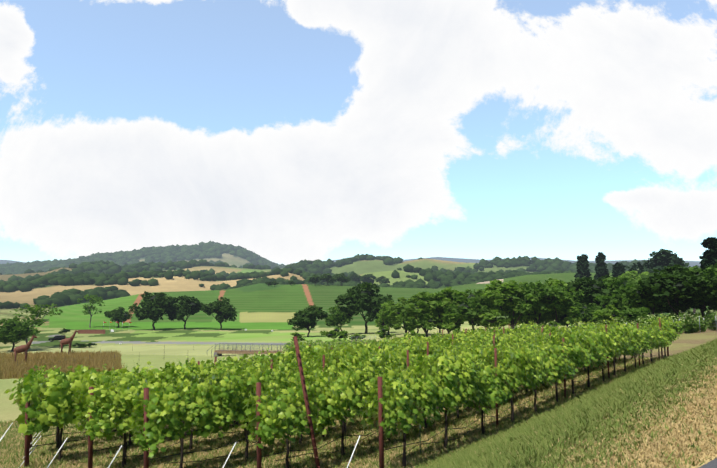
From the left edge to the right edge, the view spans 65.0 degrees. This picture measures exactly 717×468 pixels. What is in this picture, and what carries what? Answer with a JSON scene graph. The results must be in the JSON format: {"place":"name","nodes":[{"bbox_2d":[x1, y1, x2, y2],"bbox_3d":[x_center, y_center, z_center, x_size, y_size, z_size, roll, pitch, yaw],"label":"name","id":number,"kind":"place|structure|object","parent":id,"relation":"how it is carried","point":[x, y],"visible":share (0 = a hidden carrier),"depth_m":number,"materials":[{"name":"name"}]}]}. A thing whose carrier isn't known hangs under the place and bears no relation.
{"place":"outdoors","nodes":[
{"label":"outdoors","id":0,"kind":"place"},
{"bbox_2d":[0,253,716,467],"bbox_3d":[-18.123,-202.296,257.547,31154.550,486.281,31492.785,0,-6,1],"label":"terrain","id":1,"kind":"structure","parent":0,"point":[263,310],"depth_m":301.21,"materials":[{"name":"green plant"}]},
{"bbox_2d":[0,318,40,351],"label":"tree","id":2,"kind":"object","parent":1,"relation":"on","point":[13,331],"visible":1,"depth_m":138.33,"materials":[{"name":"green plant"}]},
{"bbox_2d":[12,334,36,362],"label":"giraffe","id":3,"kind":"object","parent":1,"relation":"on","point":[22,348],"visible":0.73,"depth_m":98.35},
{"bbox_2d":[3,303,62,347],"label":"tree","id":4,"kind":"object","parent":1,"relation":"on","point":[37,311],"visible":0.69,"depth_m":150.04,"materials":[{"name":"green plant"}]},
{"bbox_2d":[9,383,82,450],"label":"vine","id":5,"kind":"object","parent":1,"relation":"on","point":[58,430],"visible":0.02,"depth_m":15.37,"materials":[{"name":"green plant"}]},
{"bbox_2d":[13,364,96,440],"bbox_3d":[-9.234,5.165,17.326,1.623,2.645,2.317,-5,-8,38],"label":"vine","id":6,"kind":"object","parent":1,"relation":"on","point":[69,375],"visible":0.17,"depth_m":17.19,"materials":[{"name":"green plant"}]},
{"bbox_2d":[4,371,108,460],"bbox_3d":[-7.277,4.399,13.796,1.458,2.386,2.317,-5,-8,38],"label":"vine","id":7,"kind":"object","parent":1,"relation":"on","point":[54,407],"visible":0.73,"depth_m":13.30,"materials":[{"name":"green plant"}]},
{"bbox_2d":[0,349,124,378],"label":"tall grass","id":8,"kind":"structure","parent":1,"relation":"on","point":[10,368],"depth_m":87.09,"materials":[{"name":"beige plant"}]},
{"bbox_2d":[59,330,78,353],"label":"giraffe","id":9,"kind":"object","parent":1,"relation":"on","point":[66,341],"visible":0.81,"depth_m":123.19},
{"bbox_2d":[77,294,105,327],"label":"tree","id":10,"kind":"object","parent":1,"relation":"on","point":[88,309],"visible":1,"depth_m":248.72,"materials":[{"name":"green plant"}]},
{"bbox_2d":[78,322,131,333],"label":"building","id":11,"kind":"structure","parent":1,"relation":"on","point":[92,331],"depth_m":206.74,"materials":[{"name":"brown"}]},
{"bbox_2d":[90,364,141,376],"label":"vine","id":12,"kind":"object","parent":1,"relation":"on","point":[110,372],"visible":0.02,"depth_m":18.67,"materials":[{"name":"green plant"}]},
{"bbox_2d":[70,372,166,465],"bbox_3d":[-5.363,4.273,12.902,1.605,2.228,2.273,-5,-8,38],"label":"vine","id":13,"kind":"object","parent":1,"relation":"on","point":[99,403],"visible":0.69,"depth_m":12.46,"materials":[{"name":"green plant"}]},
{"bbox_2d":[104,307,132,327],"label":"tree","id":14,"kind":"object","parent":1,"relation":"on","point":[119,315],"visible":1,"depth_m":247.15,"materials":[{"name":"green plant"}]},
{"bbox_2d":[95,361,159,438],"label":"vine","id":15,"kind":"object","parent":1,"relation":"on","point":[121,371],"visible":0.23,"depth_m":17.16,"materials":[{"name":"green plant"}]},
{"bbox_2d":[94,370,165,446],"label":"vine","id":16,"kind":"object","parent":1,"relation":"on","point":[129,379],"visible":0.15,"depth_m":14.96,"materials":[{"name":"green plant"}]},
{"bbox_2d":[0,241,285,274],"bbox_3d":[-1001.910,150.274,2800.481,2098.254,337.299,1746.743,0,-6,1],"label":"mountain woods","id":17,"kind":"object","parent":1,"relation":"on","point":[209,249],"visible":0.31,"depth_m":2939.23,"materials":[{"name":"green plant"}]},
{"bbox_2d":[128,291,177,329],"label":"tree","id":18,"kind":"object","parent":1,"relation":"on","point":[155,306],"visible":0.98,"depth_m":228.86,"materials":[{"name":"green plant"}]},
{"bbox_2d":[164,295,202,328],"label":"tree","id":19,"kind":"object","parent":1,"relation":"on","point":[186,306],"visible":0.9,"depth_m":233.91,"materials":[{"name":"green plant"}]},
{"bbox_2d":[128,367,240,467],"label":"vine","id":20,"kind":"object","parent":1,"relation":"on","point":[201,406],"visible":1,"depth_m":11.68,"materials":[{"name":"green plant"}]},
{"bbox_2d":[151,355,231,450],"bbox_3d":[-4.276,4.367,14.422,1.631,2.446,2.118,-5,-8,38],"label":"vine","id":21,"kind":"object","parent":1,"relation":"on","point":[179,371],"visible":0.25,"depth_m":14.27,"materials":[{"name":"green plant"}]},
{"bbox_2d":[201,297,237,329],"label":"tree","id":22,"kind":"object","parent":1,"relation":"on","point":[223,309],"visible":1,"depth_m":228.30,"materials":[{"name":"green plant"}]},
{"bbox_2d":[219,361,263,424],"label":"vine","id":23,"kind":"object","parent":1,"relation":"on","point":[249,363],"visible":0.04,"depth_m":18.08,"materials":[{"name":"green plant"}]},
{"bbox_2d":[222,351,269,365],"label":"vine","id":24,"kind":"object","parent":1,"relation":"on","point":[257,358],"visible":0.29,"depth_m":22.92,"materials":[{"name":"green plant"}]},
{"bbox_2d":[204,362,291,458],"bbox_3d":[-2.558,4.197,13.340,1.519,2.334,2.175,-5,-8,38],"label":"vine","id":25,"kind":"object","parent":1,"relation":"on","point":[236,404],"visible":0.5,"depth_m":13.14,"materials":[{"name":"green plant"}]},
{"bbox_2d":[207,343,289,356],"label":"foot bridge","id":26,"kind":"structure","parent":1,"relation":"on","point":[238,347],"depth_m":93.91,"materials":[{"name":"grey paint"}]},
{"bbox_2d":[229,362,275,437],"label":"vine","id":27,"kind":"object","parent":1,"relation":"on","point":[257,368],"visible":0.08,"depth_m":15.87,"materials":[{"name":"green plant"}]},
{"bbox_2d":[237,374,340,467],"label":"vine","id":28,"kind":"object","parent":1,"relation":"on","point":[272,417],"visible":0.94,"depth_m":11.36,"materials":[{"name":"green plant"}]},
{"bbox_2d":[258,350,326,426],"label":"vine","id":29,"kind":"object","parent":1,"relation":"on","point":[290,364],"visible":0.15,"depth_m":17.13,"materials":[{"name":"green plant"}]},
{"bbox_2d":[272,347,314,363],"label":"vine","id":30,"kind":"object","parent":1,"relation":"on","point":[280,355],"visible":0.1,"depth_m":22.17,"materials":[{"name":"green plant"}]},
{"bbox_2d":[270,360,331,444],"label":"vine","id":31,"kind":"object","parent":1,"relation":"on","point":[291,376],"visible":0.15,"depth_m":14.66,"materials":[{"name":"green plant"}]},
{"bbox_2d":[287,304,327,336],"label":"tree","id":32,"kind":"object","parent":1,"relation":"on","point":[305,318],"visible":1,"depth_m":171.22,"materials":[{"name":"green plant"}]},
{"bbox_2d":[288,340,334,364],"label":"vine","id":33,"kind":"object","parent":1,"relation":"on","point":[314,349],"visible":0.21,"depth_m":20.58,"materials":[{"name":"green plant"}]},
{"bbox_2d":[308,274,322,283],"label":"tree","id":34,"kind":"object","parent":1,"relation":"on","point":[315,278],"visible":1,"depth_m":530.22,"materials":[{"name":"green plant"}]},
{"bbox_2d":[320,273,335,285],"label":"tree","id":35,"kind":"object","parent":1,"relation":"on","point":[328,278],"visible":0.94,"depth_m":538.37,"materials":[{"name":"green plant"}]},
{"bbox_2d":[301,344,363,372],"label":"vine","id":36,"kind":"object","parent":1,"relation":"on","point":[311,355],"visible":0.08,"depth_m":18.50,"materials":[{"name":"green plant"}]},
{"bbox_2d":[320,327,347,338],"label":"bush","id":37,"kind":"object","parent":1,"relation":"on","point":[336,332],"visible":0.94,"depth_m":133.85,"materials":[{"name":"green plant"}]},
{"bbox_2d":[0,318,668,467],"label":"vineyard posts","id":38,"kind":"object","parent":1,"relation":"on","point":[28,445],"visible":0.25,"depth_m":12.26,"materials":[{"name":"brown wood"}]},
{"bbox_2d":[301,358,379,454],"bbox_3d":[-0.337,4.079,13.181,1.778,2.335,2.403,-5,-8,38],"label":"vine","id":39,"kind":"object","parent":1,"relation":"on","point":[341,402],"visible":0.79,"depth_m":12.85,"materials":[{"name":"green plant"}]},
{"bbox_2d":[332,273,350,285],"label":"tree","id":40,"kind":"object","parent":1,"relation":"on","point":[340,278],"visible":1,"depth_m":551.09,"materials":[{"name":"green plant"}]},
{"bbox_2d":[325,305,358,330],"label":"tree","id":41,"kind":"object","parent":1,"relation":"on","point":[338,315],"visible":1,"depth_m":178.99,"materials":[{"name":"green plant"}]},
{"bbox_2d":[307,344,380,430],"bbox_3d":[-0.380,4.439,16.148,1.721,2.585,2.118,-5,-8,38],"label":"vine","id":42,"kind":"object","parent":1,"relation":"on","point":[341,358],"visible":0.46,"depth_m":16.06,"materials":[{"name":"green plant"}]},
{"bbox_2d":[0,254,699,308],"bbox_3d":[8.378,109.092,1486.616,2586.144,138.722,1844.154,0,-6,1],"label":"distant woods","id":43,"kind":"object","parent":1,"relation":"on","point":[85,273],"visible":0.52,"depth_m":931.28,"materials":[{"name":"green plant"}]},
{"bbox_2d":[0,337,716,467],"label":"grass tufts","id":44,"kind":"object","parent":1,"relation":"on","point":[549,433],"visible":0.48,"depth_m":12.72,"materials":[{"name":"green plant"}]},
{"bbox_2d":[334,282,394,333],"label":"tree","id":45,"kind":"object","parent":1,"relation":"on","point":[359,299],"visible":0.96,"depth_m":177.04,"materials":[{"name":"green plant"}]},
{"bbox_2d":[357,339,395,354],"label":"vine","id":46,"kind":"object","parent":1,"relation":"on","point":[373,344],"visible":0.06,"depth_m":23.60,"materials":[{"name":"green plant"}]},
{"bbox_2d":[351,356,417,439],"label":"vine","id":47,"kind":"object","parent":1,"relation":"on","point":[388,373],"visible":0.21,"depth_m":14.43,"materials":[{"name":"green plant"}]},
{"bbox_2d":[375,325,395,337],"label":"bush","id":48,"kind":"object","parent":1,"relation":"on","point":[383,330],"visible":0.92,"depth_m":136.97,"materials":[{"name":"green plant"}]},
{"bbox_2d":[350,339,422,383],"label":"vine","id":49,"kind":"object","parent":1,"relation":"on","point":[391,357],"visible":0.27,"depth_m":17.64,"materials":[{"name":"green plant"}]},
{"bbox_2d":[375,300,401,333],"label":"tree","id":50,"kind":"object","parent":1,"relation":"on","point":[383,321],"visible":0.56,"depth_m":158.10,"materials":[{"name":"green plant"}]},
{"bbox_2d":[367,339,414,362],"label":"vine","id":51,"kind":"object","parent":1,"relation":"on","point":[396,348],"visible":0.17,"depth_m":21.32,"materials":[{"name":"green plant"}]},
{"bbox_2d":[383,297,418,333],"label":"tree","id":52,"kind":"object","parent":1,"relation":"on","point":[398,315],"visible":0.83,"depth_m":133.56,"materials":[{"name":"green plant"}]},
{"bbox_2d":[383,332,418,346],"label":"vine","id":53,"kind":"object","parent":1,"relation":"on","point":[402,340],"visible":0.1,"depth_m":25.05,"materials":[{"name":"green plant"}]},
{"bbox_2d":[359,369,448,467],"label":"vine","id":54,"kind":"object","parent":1,"relation":"on","point":[396,413],"visible":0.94,"depth_m":11.52,"materials":[{"name":"green plant"}]},
{"bbox_2d":[392,357,444,427],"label":"vine","id":55,"kind":"object","parent":1,"relation":"on","point":[411,364],"visible":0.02,"depth_m":15.80,"materials":[{"name":"green plant"}]},
{"bbox_2d":[399,337,440,356],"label":"vine","id":56,"kind":"object","parent":1,"relation":"on","point":[420,348],"visible":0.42,"depth_m":22.61,"materials":[{"name":"green plant"}]},
{"bbox_2d":[403,291,443,336],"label":"tree","id":57,"kind":"object","parent":1,"relation":"on","point":[421,309],"visible":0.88,"depth_m":118.11,"materials":[{"name":"green plant"}]},
{"bbox_2d":[401,346,489,447],"bbox_3d":[2.019,3.898,13.268,1.725,2.424,2.118,-5,-8,38],"label":"vine","id":58,"kind":"object","parent":1,"relation":"on","point":[437,369],"visible":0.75,"depth_m":13.08,"materials":[{"name":"green plant"}]},
{"bbox_2d":[428,286,467,332],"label":"tree","id":59,"kind":"object","parent":1,"relation":"on","point":[440,301],"visible":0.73,"depth_m":117.03,"materials":[{"name":"green plant"}]},
{"bbox_2d":[427,341,481,417],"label":"vine","id":60,"kind":"object","parent":1,"relation":"on","point":[464,352],"visible":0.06,"depth_m":17.36,"materials":[{"name":"green plant"}]},
{"bbox_2d":[445,331,477,345],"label":"vine","id":61,"kind":"object","parent":1,"relation":"on","point":[460,338],"visible":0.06,"depth_m":25.48,"materials":[{"name":"green plant"}]},
{"bbox_2d":[437,336,492,353],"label":"vine","id":62,"kind":"object","parent":1,"relation":"on","point":[458,344],"visible":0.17,"depth_m":21.70,"materials":[{"name":"green plant"}]},
{"bbox_2d":[444,289,490,329],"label":"tree","id":63,"kind":"object","parent":1,"relation":"on","point":[474,299],"visible":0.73,"depth_m":114.36,"materials":[{"name":"green plant"}]},
{"bbox_2d":[445,355,513,433],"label":"vine","id":64,"kind":"object","parent":1,"relation":"on","point":[490,389],"visible":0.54,"depth_m":14.21,"materials":[{"name":"green plant"}]},
{"bbox_2d":[458,339,503,367],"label":"vine","id":65,"kind":"object","parent":1,"relation":"on","point":[473,345],"visible":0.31,"depth_m":18.61,"materials":[{"name":"green plant"}]},
{"bbox_2d":[464,327,500,343],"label":"vine","id":66,"kind":"object","parent":1,"relation":"on","point":[481,334],"visible":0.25,"depth_m":27.15,"materials":[{"name":"green plant"}]},
{"bbox_2d":[467,330,503,346],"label":"vine","id":67,"kind":"object","parent":1,"relation":"on","point":[488,341],"visible":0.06,"depth_m":23.26,"materials":[{"name":"green plant"}]},
{"bbox_2d":[471,279,516,328],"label":"tree","id":68,"kind":"object","parent":1,"relation":"on","point":[490,318],"visible":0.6,"depth_m":111.83,"materials":[{"name":"green plant"}]},
{"bbox_2d":[490,332,518,347],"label":"vine","id":69,"kind":"object","parent":1,"relation":"on","point":[508,338],"visible":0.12,"depth_m":24.62,"materials":[{"name":"green plant"}]},
{"bbox_2d":[482,338,544,421],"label":"vine","id":70,"kind":"object","parent":1,"relation":"on","point":[510,359],"visible":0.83,"depth_m":15.80,"materials":[{"name":"green plant"}]},
{"bbox_2d":[487,280,542,328],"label":"tree","id":71,"kind":"object","parent":1,"relation":"on","point":[512,287],"visible":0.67,"depth_m":109.31,"materials":[{"name":"green plant"}]},
{"bbox_2d":[512,321,538,335],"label":"vine","id":72,"kind":"object","parent":1,"relation":"on","point":[522,328],"visible":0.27,"depth_m":30.97,"materials":[{"name":"green plant"}]},
{"bbox_2d":[501,334,550,391],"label":"vine","id":73,"kind":"object","parent":1,"relation":"on","point":[518,341],"visible":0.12,"depth_m":21.55,"materials":[{"name":"green plant"}]},
{"bbox_2d":[516,327,548,339],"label":"vine","id":74,"kind":"object","parent":1,"relation":"on","point":[534,332],"visible":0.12,"depth_m":27.16,"materials":[{"name":"green plant"}]},
{"bbox_2d":[501,280,575,328],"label":"tree","id":75,"kind":"object","parent":1,"relation":"on","point":[551,294],"visible":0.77,"depth_m":107.64,"materials":[{"name":"green plant"}]},
{"bbox_2d":[526,333,551,385],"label":"vine","id":76,"kind":"object","parent":1,"relation":"on","point":[539,338],"visible":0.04,"depth_m":23.04,"materials":[{"name":"green plant"}]},
{"bbox_2d":[517,338,563,410],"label":"vine","id":77,"kind":"object","parent":1,"relation":"on","point":[544,363],"visible":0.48,"depth_m":17.27,"materials":[{"name":"green plant"}]},
{"bbox_2d":[533,336,584,401],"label":"vine","id":78,"kind":"object","parent":1,"relation":"on","point":[566,363],"visible":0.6,"depth_m":18.67,"materials":[{"name":"green plant"}]},
{"bbox_2d":[536,278,581,328],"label":"tree","id":79,"kind":"object","parent":1,"relation":"on","point":[565,314],"visible":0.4,"depth_m":109.93,"materials":[{"name":"green plant"}]},
{"bbox_2d":[549,280,597,308],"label":"tree","id":80,"kind":"object","parent":1,"relation":"on","point":[581,297],"visible":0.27,"depth_m":115.78,"materials":[{"name":"green plant"}]},
{"bbox_2d":[542,320,607,393],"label":"vine","id":81,"kind":"object","parent":1,"relation":"on","point":[570,337],"visible":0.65,"depth_m":20.05,"materials":[{"name":"green plant"}]},
{"bbox_2d":[574,254,591,279],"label":"tree","id":82,"kind":"object","parent":1,"relation":"on","point":[582,265],"visible":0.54,"depth_m":304.57,"materials":[{"name":"green plant"}]},
{"bbox_2d":[570,318,595,371],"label":"vine","id":83,"kind":"object","parent":1,"relation":"on","point":[580,327],"visible":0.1,"depth_m":27.09,"materials":[{"name":"green plant"}]},
{"bbox_2d":[574,303,597,324],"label":"tree","id":84,"kind":"object","parent":1,"relation":"on","point":[585,313],"visible":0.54,"depth_m":110.76,"materials":[{"name":"green plant"}]},
{"bbox_2d":[567,274,611,305],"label":"tree","id":85,"kind":"object","parent":1,"relation":"on","point":[593,289],"visible":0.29,"depth_m":115.14,"materials":[{"name":"green plant"}]},
{"bbox_2d":[574,326,611,386],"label":"vine","id":86,"kind":"object","parent":1,"relation":"on","point":[601,358],"visible":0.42,"depth_m":21.45,"materials":[{"name":"green plant"}]},
{"bbox_2d":[594,252,609,282],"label":"tree","id":87,"kind":"object","parent":1,"relation":"on","point":[600,269],"visible":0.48,"depth_m":302.47,"materials":[{"name":"green plant"}]},
{"bbox_2d":[584,325,623,381],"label":"vine","id":88,"kind":"object","parent":1,"relation":"on","point":[612,344],"visible":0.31,"depth_m":22.80,"materials":[{"name":"green plant"}]},
{"bbox_2d":[592,304,624,324],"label":"bush","id":89,"kind":"object","parent":1,"relation":"on","point":[606,313],"visible":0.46,"depth_m":86.17,"materials":[{"name":"green plant"}]},
{"bbox_2d":[596,316,636,375],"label":"vine","id":90,"kind":"object","parent":1,"relation":"on","point":[620,331],"visible":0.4,"depth_m":24.23,"materials":[{"name":"green plant"}]},
{"bbox_2d":[611,262,625,277],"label":"tree","id":91,"kind":"object","parent":1,"relation":"on","point":[618,268],"visible":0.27,"depth_m":283.46,"materials":[{"name":"green plant"}]},
{"bbox_2d":[593,276,644,316],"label":"tree","id":92,"kind":"object","parent":1,"relation":"on","point":[616,296],"visible":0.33,"depth_m":93.99,"materials":[{"name":"green plant"}]},
{"bbox_2d":[615,328,644,370],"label":"vine","id":93,"kind":"object","parent":1,"relation":"on","point":[632,339],"visible":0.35,"depth_m":25.66,"materials":[{"name":"green plant"}]},
{"bbox_2d":[618,270,649,282],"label":"tree","id":94,"kind":"object","parent":1,"relation":"on","point":[634,275],"visible":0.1,"depth_m":252.72,"materials":[{"name":"green plant"}]},
{"bbox_2d":[618,307,658,322],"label":"bush","id":95,"kind":"object","parent":1,"relation":"on","point":[633,314],"visible":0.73,"depth_m":66.75,"materials":[{"name":"green plant"}]},
{"bbox_2d":[631,326,651,366],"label":"vine","id":96,"kind":"object","parent":1,"relation":"on","point":[643,339],"visible":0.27,"depth_m":27.05,"materials":[{"name":"green plant"}]},
{"bbox_2d":[627,322,656,364],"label":"vine","id":97,"kind":"object","parent":1,"relation":"on","point":[652,336],"visible":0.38,"depth_m":28.46,"materials":[{"name":"green plant"}]},
{"bbox_2d":[641,324,664,360],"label":"vine","id":98,"kind":"object","parent":1,"relation":"on","point":[658,338],"visible":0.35,"depth_m":29.78,"materials":[{"name":"green plant"}]},
{"bbox_2d":[619,279,688,317],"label":"tree","id":99,"kind":"object","parent":1,"relation":"on","point":[631,293],"visible":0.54,"depth_m":78.76,"materials":[{"name":"green plant"}]},
{"bbox_2d":[625,249,690,312],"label":"tree","id":100,"kind":"object","parent":1,"relation":"on","point":[660,259],"visible":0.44,"depth_m":284.78,"materials":[{"name":"green plant"}]},
{"bbox_2d":[649,325,675,358],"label":"vine","id":101,"kind":"object","parent":1,"relation":"on","point":[665,341],"visible":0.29,"depth_m":31.22,"materials":[{"name":"green plant"}]},
{"bbox_2d":[646,314,684,355],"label":"vine","id":102,"kind":"object","parent":1,"relation":"on","point":[666,324],"visible":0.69,"depth_m":32.60,"materials":[{"name":"green plant"}]},
{"bbox_2d":[636,264,712,317],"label":"tree","id":103,"kind":"object","parent":1,"relation":"on","point":[671,282],"visible":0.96,"depth_m":74.05,"materials":[{"name":"green plant"}]},
{"bbox_2d":[682,313,692,333],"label":"bush","id":104,"kind":"object","parent":1,"relation":"on","point":[687,323],"visible":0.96,"depth_m":57.71,"materials":[{"name":"green plant"}]},
{"bbox_2d":[662,267,716,317],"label":"tree","id":105,"kind":"object","parent":1,"relation":"on","point":[712,302],"visible":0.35,"depth_m":74.08,"materials":[{"name":"green plant"}]},
{"bbox_2d":[691,263,716,298],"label":"tree","id":106,"kind":"object","parent":1,"relation":"on","point":[705,269],"visible":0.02,"depth_m":76.04,"materials":[{"name":"green plant"}]},
{"bbox_2d":[699,237,716,311],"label":"tree","id":107,"kind":"object","parent":1,"relation":"on","point":[709,257],"visible":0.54,"depth_m":117.09,"materials":[{"name":"green plant"}]},
{"bbox_2d":[707,272,716,299],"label":"tree","id":108,"kind":"object","parent":1,"relation":"on","point":[712,290],"visible":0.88,"depth_m":71.17,"materials":[{"name":"green plant"}]},
{"bbox_2d":[0,0,716,264],"label":"sky","id":109,"kind":"structure","parent":0,"point":[285,132],"materials":[{"name":"white"}]},
{"bbox_2d":[699,459,716,467],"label":"road","id":110,"kind":"structure","parent":0,"point":[712,464],"depth_m":6.02,"materials":[{"name":"grey asphalt"}]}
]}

